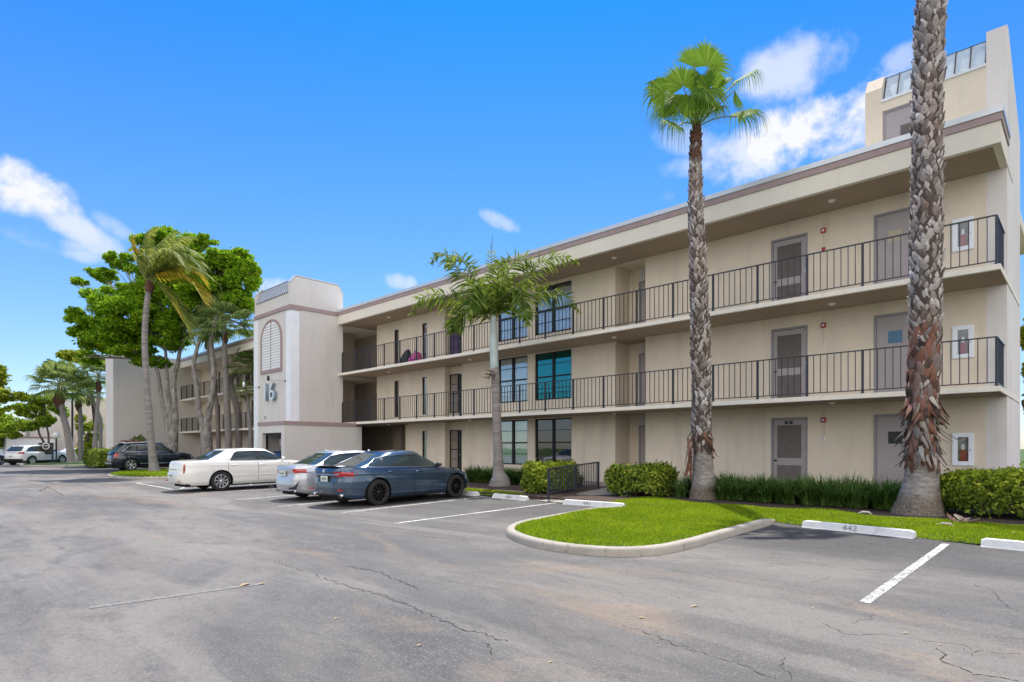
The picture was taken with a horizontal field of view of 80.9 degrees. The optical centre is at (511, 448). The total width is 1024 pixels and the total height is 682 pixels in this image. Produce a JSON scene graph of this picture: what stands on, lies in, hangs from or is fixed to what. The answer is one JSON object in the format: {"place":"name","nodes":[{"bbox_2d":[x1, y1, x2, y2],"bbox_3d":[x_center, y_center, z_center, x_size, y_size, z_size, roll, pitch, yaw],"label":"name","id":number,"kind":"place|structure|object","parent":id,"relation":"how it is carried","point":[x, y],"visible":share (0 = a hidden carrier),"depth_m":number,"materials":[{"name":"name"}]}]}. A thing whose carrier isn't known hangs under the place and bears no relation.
{"place":"outdoors","nodes":[
{"label":"outdoors","id":0,"kind":"place"},
{"bbox_2d":[0,398,105,455],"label":"distant building","id":1,"kind":"structure","parent":0,"point":[30,437],"depth_m":97.05,"materials":[{"name":"beige paint"}]},
{"bbox_2d":[24,461,83,465],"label":"lawn","id":2,"kind":"structure","parent":0,"point":[64,463],"depth_m":52.48,"materials":[{"name":"plant"}]},
{"bbox_2d":[38,443,53,462],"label":"entrance sign","id":3,"kind":"object","parent":2,"relation":"on","point":[48,448],"visible":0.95,"depth_m":55.95,"materials":[{"name":"black plastic"}]},
{"bbox_2d":[52,432,59,462],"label":"lamp post","id":4,"kind":"object","parent":2,"relation":"on","point":[56,435],"visible":0.9,"depth_m":56.43,"materials":[{"name":"white plastic"}]},
{"bbox_2d":[23,358,94,462],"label":"cabbage palm","id":5,"kind":"object","parent":2,"relation":"on","point":[50,369],"visible":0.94,"depth_m":54.64,"materials":[{"name":"green plant"}]},
{"bbox_2d":[52,374,105,460],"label":"cabbage palm","id":6,"kind":"object","parent":2,"relation":"on","point":[80,433],"visible":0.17,"depth_m":60.81,"materials":[{"name":"grey plant"}]},
{"bbox_2d":[54,348,104,446],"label":"leafy tree","id":7,"kind":"object","parent":2,"relation":"on","point":[67,355],"visible":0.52,"depth_m":61.23,"materials":[{"name":"green plant"}]},
{"bbox_2d":[69,359,105,447],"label":"cabbage palm","id":8,"kind":"object","parent":2,"relation":"on","point":[98,369],"visible":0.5,"depth_m":55.84,"materials":[{"name":"grey plant"}]},
{"bbox_2d":[70,380,105,447],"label":"cabbage palm","id":9,"kind":"object","parent":2,"relation":"on","point":[100,431],"visible":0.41,"depth_m":59.88,"materials":[{"name":"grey plant"}]},
{"bbox_2d":[110,468,168,476],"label":"lawn","id":10,"kind":"structure","parent":0,"point":[145,475],"depth_m":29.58,"materials":[{"name":"plant"}]},
{"bbox_2d":[127,226,218,470],"bbox_3d":[-19.920,-5.829,35.706,6.454,14.805,3.788,0,0,22],"label":"coconut palm","id":11,"kind":"object","parent":10,"relation":"on","point":[151,269],"visible":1,"depth_m":35.24,"materials":[{"name":"green plant"}]},
{"bbox_2d":[0,460,1023,681],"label":"parking lot","id":12,"kind":"structure","parent":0,"point":[106,583],"depth_m":6.29,"materials":[{"name":"grey asphalt"}]},
{"bbox_2d":[0,455,5,464],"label":"parked car","id":13,"kind":"object","parent":12,"relation":"on","point":[2,461],"visible":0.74,"depth_m":54.77,"materials":[{"name":"blue paint"}]},
{"bbox_2d":[0,363,30,416],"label":"leafy tree","id":14,"kind":"object","parent":12,"relation":"on","point":[5,396],"visible":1,"depth_m":52.17,"materials":[{"name":"green plant"}]},
{"bbox_2d":[0,405,31,448],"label":"background tree","id":15,"kind":"object","parent":12,"relation":"on","point":[5,419],"visible":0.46,"depth_m":90.70,"materials":[{"name":"green plant"}]},
{"bbox_2d":[0,393,70,442],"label":"leafy tree","id":16,"kind":"object","parent":12,"relation":"on","point":[44,417],"visible":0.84,"depth_m":65.36,"materials":[{"name":"green plant"}]},
{"bbox_2d":[4,444,66,464],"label":"parked car","id":17,"kind":"object","parent":12,"relation":"on","point":[27,454],"visible":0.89,"depth_m":54.59,"materials":[{"name":"white paint"}]},
{"bbox_2d":[19,461,84,466],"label":"kerb","id":18,"kind":"structure","parent":12,"relation":"on","point":[22,464],"depth_m":48.98,"materials":[{"name":"concrete"}]},
{"bbox_2d":[58,448,77,459],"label":"parked car","id":19,"kind":"object","parent":12,"relation":"on","point":[64,451],"visible":0.11,"depth_m":66.91,"materials":[{"name":"white paint"}]},
{"bbox_2d":[71,398,72,439],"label":"lamp pole","id":20,"kind":"object","parent":12,"relation":"on","point":[72,418],"visible":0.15,"depth_m":59.94,"materials":[{"name":"metal"}]},
{"bbox_2d":[74,414,103,457],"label":"garden shrub","id":21,"kind":"object","parent":12,"relation":"on","point":[88,437],"visible":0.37,"depth_m":65.78,"materials":[{"name":"green plant"}]},
{"bbox_2d":[82,447,110,467],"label":"clipped hedge","id":22,"kind":"object","parent":12,"relation":"on","point":[96,456],"visible":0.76,"depth_m":45.09,"materials":[{"name":"green plant"}]},
{"bbox_2d":[107,472,167,479],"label":"kerb","id":23,"kind":"structure","parent":12,"relation":"on","point":[131,477],"depth_m":29.21,"materials":[{"name":"concrete"}]},
{"bbox_2d":[105,442,193,470],"bbox_3d":[-24.344,0.525,40.649,2.087,1.906,5.145,0,1,44],"label":"parked car","id":24,"kind":"object","parent":12,"relation":"on","point":[129,456],"visible":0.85,"depth_m":39.28,"materials":[{"name":"blue paint"}]},
{"bbox_2d":[165,448,299,490],"bbox_3d":[-10.094,0.745,23.087,2.057,1.529,5.513,0,1,44],"label":"parked car","id":25,"kind":"object","parent":12,"relation":"on","point":[221,469],"visible":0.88,"depth_m":21.73,"materials":[{"name":"white paint"}]},
{"bbox_2d":[269,449,365,499],"bbox_3d":[-5.090,0.757,19.127,1.893,1.490,4.746,0,1,42],"label":"parked car","id":26,"kind":"object","parent":12,"relation":"on","point":[297,478],"visible":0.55,"depth_m":17.45,"materials":[{"name":"silver metal"}]},
{"bbox_2d":[309,449,468,504],"bbox_3d":[-3.331,0.760,17.450,1.924,1.485,4.874,0,1,41],"label":"parked car","id":27,"kind":"object","parent":12,"relation":"on","point":[379,477],"visible":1,"depth_m":16.25,"materials":[{"name":"blue metal"}]},
{"bbox_2d":[443,491,479,495],"bbox_3d":[-1.650,1.412,19.105,1.680,0.128,0.190,0,0,44],"label":"wheel stop","id":28,"kind":"object","parent":12,"relation":"on","point":[471,493],"visible":0.51,"depth_m":18.66,"materials":[{"name":"white paint"}]},
{"bbox_2d":[492,493,528,500],"bbox_3d":[-0.054,1.414,17.396,0.190,0.128,1.422,0,0,-43],"label":"wheel stop","id":29,"kind":"object","parent":12,"relation":"on","point":[511,497],"visible":1,"depth_m":17.27,"materials":[{"name":"white paint"}]},
{"bbox_2d":[106,25,1023,485],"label":"apartment building","id":30,"kind":"structure","parent":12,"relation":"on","point":[604,377],"depth_m":20.17,"materials":[{"name":"beige paint"}]},
{"bbox_2d":[395,381,398,416],"bbox_3d":[-6.427,-2.760,33.757,0.430,2.040,0.070,0,0,44],"label":"window","id":31,"kind":"structure","parent":30,"relation":"in","point":[396,382],"depth_m":33.78,"materials":[{"name":"brown glass"}]},
{"bbox_2d":[395,329,398,363],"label":"window","id":32,"kind":"structure","parent":30,"relation":"in","point":[396,331],"depth_m":33.78,"materials":[{"name":"black glass"}]},
{"bbox_2d":[401,349,411,362],"bbox_3d":[-5.401,-4.692,30.749,0.628,0.735,0.618,0,0,6],"label":"duffel bag","id":33,"kind":"object","parent":30,"relation":"on","point":[406,354],"visible":0.72,"depth_m":30.51,"materials":[{"name":"black fabric"}]},
{"bbox_2d":[411,351,421,360],"bbox_3d":[-4.768,-4.609,30.069,0.571,0.592,0.574,0,0,44],"label":"pink bag","id":34,"kind":"object","parent":30,"relation":"on","point":[420,355],"visible":0.64,"depth_m":29.87,"materials":[{"name":"fabric"}]},
{"bbox_2d":[423,431,426,458],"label":"window","id":35,"kind":"structure","parent":30,"relation":"in","point":[424,432],"depth_m":32.07,"materials":[{"name":"grey glass"}]},
{"bbox_2d":[423,377,426,414],"bbox_3d":[-4.587,-2.780,31.999,0.420,2.000,0.097,0,0,44],"label":"window","id":36,"kind":"structure","parent":30,"relation":"in","point":[424,378],"depth_m":32.10,"materials":[{"name":"grey glass"}]},
{"bbox_2d":[423,323,426,358],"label":"window","id":37,"kind":"structure","parent":30,"relation":"in","point":[425,324],"depth_m":32.10,"materials":[{"name":"grey glass"}]},
{"bbox_2d":[459,430,461,469],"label":"entry door","id":38,"kind":"structure","parent":30,"relation":"in","point":[460,431],"depth_m":30.38,"materials":[{"name":"brown metal"}]},
{"bbox_2d":[459,374,461,415],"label":"entry door","id":39,"kind":"structure","parent":30,"relation":"in","point":[460,375],"depth_m":30.38,"materials":[{"name":"brown metal"}]},
{"bbox_2d":[459,317,461,352],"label":"entry door","id":40,"kind":"structure","parent":30,"relation":"in","point":[460,337],"depth_m":30.38,"materials":[{"name":"metal"}]},
{"bbox_2d":[499,356,526,402],"bbox_3d":[0.078,-3.118,27.487,1.880,2.055,0.105,0,0,44],"label":"window","id":41,"kind":"structure","parent":30,"relation":"in","point":[512,371],"depth_m":27.47,"materials":[{"name":"blue glass"}]},
{"bbox_2d":[499,296,526,341],"bbox_3d":[0.357,-5.895,27.776,2.480,2.490,0.908,0,0,44],"label":"window","id":42,"kind":"structure","parent":30,"relation":"in","point":[501,316],"depth_m":27.63,"materials":[{"name":"blue glass"}]},
{"bbox_2d":[501,420,526,464],"bbox_3d":[0.078,-0.265,27.487,1.880,2.030,0.105,0,0,44],"label":"window","id":43,"kind":"structure","parent":30,"relation":"in","point":[514,432],"depth_m":27.44,"materials":[{"name":"grey glass"}]},
{"bbox_2d":[536,418,570,462],"bbox_3d":[1.798,-0.265,25.806,2.050,2.030,0.078,0,0,44],"label":"window","id":44,"kind":"structure","parent":30,"relation":"in","point":[553,435],"depth_m":25.77,"materials":[{"name":"black glass"}]},
{"bbox_2d":[536,349,570,400],"bbox_3d":[1.798,-3.118,25.806,2.050,2.055,0.078,0,0,44],"label":"window","id":45,"kind":"structure","parent":30,"relation":"in","point":[556,365],"depth_m":25.77,"materials":[{"name":"teal glass"}]},
{"bbox_2d":[536,280,570,335],"bbox_3d":[2.087,-5.895,26.105,2.650,2.490,0.908,0,0,44],"label":"window","id":46,"kind":"structure","parent":30,"relation":"in","point":[567,289],"depth_m":25.77,"materials":[{"name":"blue glass"}]},
{"bbox_2d":[639,425,644,465],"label":"entry door","id":47,"kind":"structure","parent":30,"relation":"in","point":[641,427],"depth_m":23.79,"materials":[{"name":"grey paint"}]},
{"bbox_2d":[639,353,644,405],"bbox_3d":[5.374,-2.610,23.594,0.888,2.300,0.048,0,0,44],"label":"entry door","id":48,"kind":"structure","parent":30,"relation":"in","point":[642,355],"depth_m":23.79,"materials":[{"name":"grey paint"}]},
{"bbox_2d":[639,280,644,322],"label":"entry door","id":49,"kind":"structure","parent":30,"relation":"in","point":[642,283],"depth_m":23.79,"materials":[{"name":"grey paint"}]},
{"bbox_2d":[771,417,807,482],"bbox_3d":[8.752,0.210,18.972,1.110,2.360,0.128,0,0,44],"label":"louvre door","id":50,"kind":"structure","parent":30,"relation":"in","point":[789,437],"depth_m":18.97,"materials":[{"name":"grey paint"}]},
{"bbox_2d":[771,325,807,398],"bbox_3d":[8.752,-2.640,18.972,1.110,2.360,0.128,0,0,44],"label":"louvre door","id":51,"kind":"structure","parent":30,"relation":"in","point":[794,342],"depth_m":18.97,"materials":[{"name":"grey paint"}]},
{"bbox_2d":[771,232,807,300],"bbox_3d":[8.752,-5.500,18.972,1.110,2.360,0.128,0,0,44],"label":"louvre door","id":52,"kind":"structure","parent":30,"relation":"in","point":[796,245],"depth_m":18.97,"materials":[{"name":"grey paint"}]},
{"bbox_2d":[821,315,825,341],"bbox_3d":[9.458,-3.625,18.241,0.140,0.830,0.077,0,0,44],"label":"fire alarm","id":53,"kind":"object","parent":30,"relation":"attached to","point":[823,325],"visible":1,"depth_m":18.26,"materials":[{"name":"red metal"}]},
{"bbox_2d":[821,221,825,246],"bbox_3d":[9.458,-6.505,18.241,0.140,0.830,0.077,0,0,44],"label":"fire alarm","id":54,"kind":"object","parent":30,"relation":"attached to","point":[823,230],"visible":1,"depth_m":18.26,"materials":[{"name":"red metal"}]},
{"bbox_2d":[821,410,825,436],"bbox_3d":[9.458,-0.745,18.241,0.140,0.830,0.077,0,0,44],"label":"fire alarm","id":55,"kind":"object","parent":30,"relation":"attached to","point":[823,419],"visible":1,"depth_m":18.26,"materials":[{"name":"red metal"}]},
{"bbox_2d":[874,414,904,485],"bbox_3d":[10.872,0.210,16.963,1.130,2.360,0.072,0,0,44],"label":"flush door","id":56,"kind":"structure","parent":30,"relation":"in","point":[886,429],"depth_m":17.10,"materials":[{"name":"grey paint"}]},
{"bbox_2d":[874,311,908,392],"bbox_3d":[10.872,-2.640,16.963,1.130,2.360,0.072,0,0,44],"label":"flush door","id":57,"kind":"structure","parent":30,"relation":"in","point":[890,330],"depth_m":17.07,"materials":[{"name":"grey paint"}]},
{"bbox_2d":[874,207,910,283],"bbox_3d":[10.872,-5.520,16.963,1.130,2.400,0.072,0,0,44],"label":"flush door","id":58,"kind":"structure","parent":30,"relation":"in","point":[896,222],"depth_m":17.05,"materials":[{"name":"grey paint"}]},
{"bbox_2d":[883,103,911,140],"bbox_3d":[11.148,-8.710,16.767,1.360,1.860,0.090,0,0,44],"label":"door","id":59,"kind":"structure","parent":30,"relation":"in","point":[896,122],"depth_m":16.98,"materials":[{"name":"grey paint"}]},
{"bbox_2d":[952,433,973,465],"bbox_3d":[11.923,0.030,15.870,0.460,0.860,0.060,0,0,44],"label":"extinguisher cabinet","id":60,"kind":"object","parent":30,"relation":"attached to","point":[967,439],"visible":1,"depth_m":15.86,"materials":[{"name":"white metal"}]},
{"bbox_2d":[959,444,966,460],"bbox_3d":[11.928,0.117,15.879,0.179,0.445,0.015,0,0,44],"label":"fire extinguisher","id":61,"kind":"object","parent":60,"relation":"in","point":[963,454],"visible":1,"depth_m":15.87,"materials":[{"name":"red metal"}]},
{"bbox_2d":[952,324,973,358],"bbox_3d":[11.923,-2.810,15.870,0.460,0.860,0.060,0,0,44],"label":"extinguisher cabinet","id":62,"kind":"object","parent":30,"relation":"attached to","point":[959,332],"visible":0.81,"depth_m":15.88,"materials":[{"name":"white metal"}]},
{"bbox_2d":[959,337,966,353],"bbox_3d":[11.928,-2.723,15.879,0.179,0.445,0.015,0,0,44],"label":"fire extinguisher","id":63,"kind":"object","parent":62,"relation":"in","point":[963,347],"visible":0.85,"depth_m":15.87,"materials":[{"name":"red metal"}]},
{"bbox_2d":[952,215,973,251],"bbox_3d":[11.923,-5.660,15.870,0.460,0.860,0.060,0,0,44],"label":"extinguisher cabinet","id":64,"kind":"object","parent":30,"relation":"attached to","point":[955,238],"visible":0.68,"depth_m":15.88,"materials":[{"name":"white metal"}]},
{"bbox_2d":[960,229,966,245],"bbox_3d":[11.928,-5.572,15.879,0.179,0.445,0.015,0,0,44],"label":"fire extinguisher","id":65,"kind":"object","parent":64,"relation":"in","point":[963,239],"visible":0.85,"depth_m":15.87,"materials":[{"name":"red metal"}]},
{"bbox_2d":[563,499,624,506],"bbox_3d":[2.074,1.414,15.313,1.784,0.128,0.190,0,0,40],"label":"wheel stop","id":66,"kind":"object","parent":12,"relation":"on","point":[589,503],"visible":0.95,"depth_m":15.25,"materials":[{"name":"white paint"}]},
{"bbox_2d":[506,507,774,556],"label":"kerb","id":67,"kind":"structure","parent":12,"relation":"on","point":[512,533],"depth_m":9.04,"materials":[{"name":"concrete"}]},
{"bbox_2d":[802,520,916,538],"bbox_3d":[6.076,1.421,10.612,0.190,0.128,1.826,0,0,-38],"label":"wheel stop","id":68,"kind":"object","parent":12,"relation":"on","point":[885,531],"visible":1,"depth_m":10.48,"materials":[{"name":"white paint"}]},
{"bbox_2d":[981,538,1023,550],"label":"wheel stop","id":69,"kind":"object","parent":12,"relation":"on","point":[1003,544],"visible":1,"depth_m":8.89,"materials":[{"name":"white paint"}]},
{"bbox_2d":[0,0,1023,448],"label":"sky","id":70,"kind":"structure","parent":0,"point":[344,143],"materials":[{"name":"blue"}]},
{"bbox_2d":[461,464,590,486],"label":"border grass","id":71,"kind":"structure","parent":0,"point":[483,474],"depth_m":23.82,"materials":[{"name":"green plant"}]},
{"bbox_2d":[160,467,1023,527],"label":"planting bed","id":72,"kind":"object","parent":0,"point":[1008,518],"depth_m":15.64,"materials":[{"name":"brown soil"}]},
{"bbox_2d":[110,438,140,448],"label":"croton hedge","id":73,"kind":"object","parent":72,"relation":"on","point":[128,441],"visible":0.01,"depth_m":48.91,"materials":[{"name":"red plant"}]},
{"bbox_2d":[129,434,146,441],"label":"shrub","id":74,"kind":"object","parent":72,"relation":"on","point":[140,437],"visible":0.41,"depth_m":49.85,"materials":[{"name":"green plant"}]},
{"bbox_2d":[62,224,220,451],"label":"leafy tree","id":75,"kind":"object","parent":72,"relation":"on","point":[109,328],"visible":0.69,"depth_m":45.10,"materials":[{"name":"green plant"}]},
{"bbox_2d":[178,309,234,448],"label":"cabbage palm","id":76,"kind":"object","parent":72,"relation":"on","point":[218,429],"visible":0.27,"depth_m":45.86,"materials":[{"name":"green plant"}]},
{"bbox_2d":[162,246,263,454],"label":"leafy tree","id":77,"kind":"object","parent":72,"relation":"on","point":[234,270],"visible":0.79,"depth_m":43.72,"materials":[{"name":"green plant"}]},
{"bbox_2d":[187,292,253,447],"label":"cabbage palm","id":78,"kind":"object","parent":72,"relation":"on","point":[217,307],"visible":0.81,"depth_m":43.78,"materials":[{"name":"green plant"}]},
{"bbox_2d":[220,348,253,447],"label":"cabbage palm","id":79,"kind":"object","parent":72,"relation":"on","point":[248,354],"visible":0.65,"depth_m":44.80,"materials":[{"name":"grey plant"}]},
{"bbox_2d":[234,380,253,447],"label":"cabbage palm","id":80,"kind":"object","parent":72,"relation":"on","point":[250,424],"visible":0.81,"depth_m":42.90,"materials":[{"name":"grey plant"}]},
{"bbox_2d":[273,451,280,456],"bbox_3d":[-12.350,0.785,32.339,0.720,1.270,0.720,0,0,44],"label":"recycling bin","id":81,"kind":"object","parent":72,"relation":"on","point":[277,453],"visible":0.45,"depth_m":31.99,"materials":[{"name":"blue plastic"}]},
{"bbox_2d":[408,236,581,485],"bbox_3d":[-0.649,-3.146,22.012,6.380,9.444,2.548,0,0,-1],"label":"foxtail palm","id":82,"kind":"object","parent":72,"relation":"on","point":[480,302],"visible":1,"depth_m":22.02,"materials":[{"name":"green plant"}]},
{"bbox_2d":[519,458,581,493],"bbox_3d":[1.282,0.873,19.266,1.288,1.179,2.681,0,0,32],"label":"clipped hedge","id":83,"kind":"object","parent":72,"relation":"on","point":[534,476],"visible":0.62,"depth_m":18.37,"materials":[{"name":"green plant"}]},
{"bbox_2d":[603,459,679,496],"bbox_3d":[3.845,0.882,17.758,1.978,1.160,1.994,0,0,44],"label":"clipped hedge","id":84,"kind":"object","parent":72,"relation":"on","point":[647,477],"visible":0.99,"depth_m":17.15,"materials":[{"name":"green plant"}]},
{"bbox_2d":[640,37,768,499],"bbox_3d":[5.182,-4.951,16.420,3.532,13.195,1.770,0,0,-3],"label":"fan palm","id":85,"kind":"object","parent":72,"relation":"on","point":[698,102],"visible":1,"depth_m":16.41,"materials":[{"name":"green plant"}]},
{"bbox_2d":[859,511,871,514],"bbox_3d":[7.272,1.329,12.340,0.076,0.073,0.263,0,0,-41],"label":"flat stone","id":86,"kind":"object","parent":72,"relation":"on","point":[864,512],"visible":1,"depth_m":12.33,"materials":[{"name":"stone"}]},
{"bbox_2d":[890,0,958,515],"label":"fan palm","id":87,"kind":"object","parent":72,"relation":"on","point":[923,418],"visible":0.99,"depth_m":12.47,"materials":[{"name":"brown plant"}]},
{"bbox_2d":[939,461,1023,518],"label":"clipped hedge","id":88,"kind":"object","parent":72,"relation":"on","point":[995,491],"visible":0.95,"depth_m":11.85,"materials":[{"name":"green plant"}]},
{"bbox_2d":[1020,317,1023,468],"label":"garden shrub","id":89,"kind":"object","parent":72,"relation":"on","point":[1022,345],"visible":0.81,"depth_m":19.72,"materials":[{"name":"green plant"}]},
{"bbox_2d":[541,481,643,502],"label":"footpath","id":90,"kind":"structure","parent":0,"point":[602,491],"depth_m":18.31,"materials":[{"name":"concrete"}]},
{"bbox_2d":[547,462,599,499],"bbox_3d":[1.929,0.955,18.248,0.054,1.030,3.457,0,0,32],"label":"handrail","id":91,"kind":"object","parent":90,"relation":"on","point":[575,476],"visible":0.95,"depth_m":18.22,"materials":[{"name":"black metal"}]},
{"bbox_2d":[515,496,1023,546],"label":"lawn","id":92,"kind":"structure","parent":0,"point":[964,541],"depth_m":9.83,"materials":[{"name":"plant"}]},
{"bbox_2d":[947,513,979,521],"bbox_3d":[8.253,1.279,11.040,0.309,0.158,0.513,0,0,-24],"label":"fallen palm piece","id":93,"kind":"object","parent":92,"relation":"on","point":[950,517],"visible":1,"depth_m":11.00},
{"bbox_2d":[664,469,965,513],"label":"border grass","id":94,"kind":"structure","parent":0,"point":[839,493],"depth_m":14.61,"materials":[{"name":"green plant"}]},
{"bbox_2d":[1020,449,1023,468],"bbox_3d":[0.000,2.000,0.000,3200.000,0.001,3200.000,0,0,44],"label":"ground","id":95,"kind":"structure","parent":0,"point":[1021,455],"depth_m":128.23,"materials":[{"name":"green plant"}]},
{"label":"lawn","id":96,"kind":"structure","parent":0,"visible":0},
{"bbox_2d":[464,488,528,495],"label":"lawn grass","id":97,"kind":"structure","parent":96,"relation":"on","point":[491,491],"depth_m":18.89,"materials":[{"name":"green plant"}]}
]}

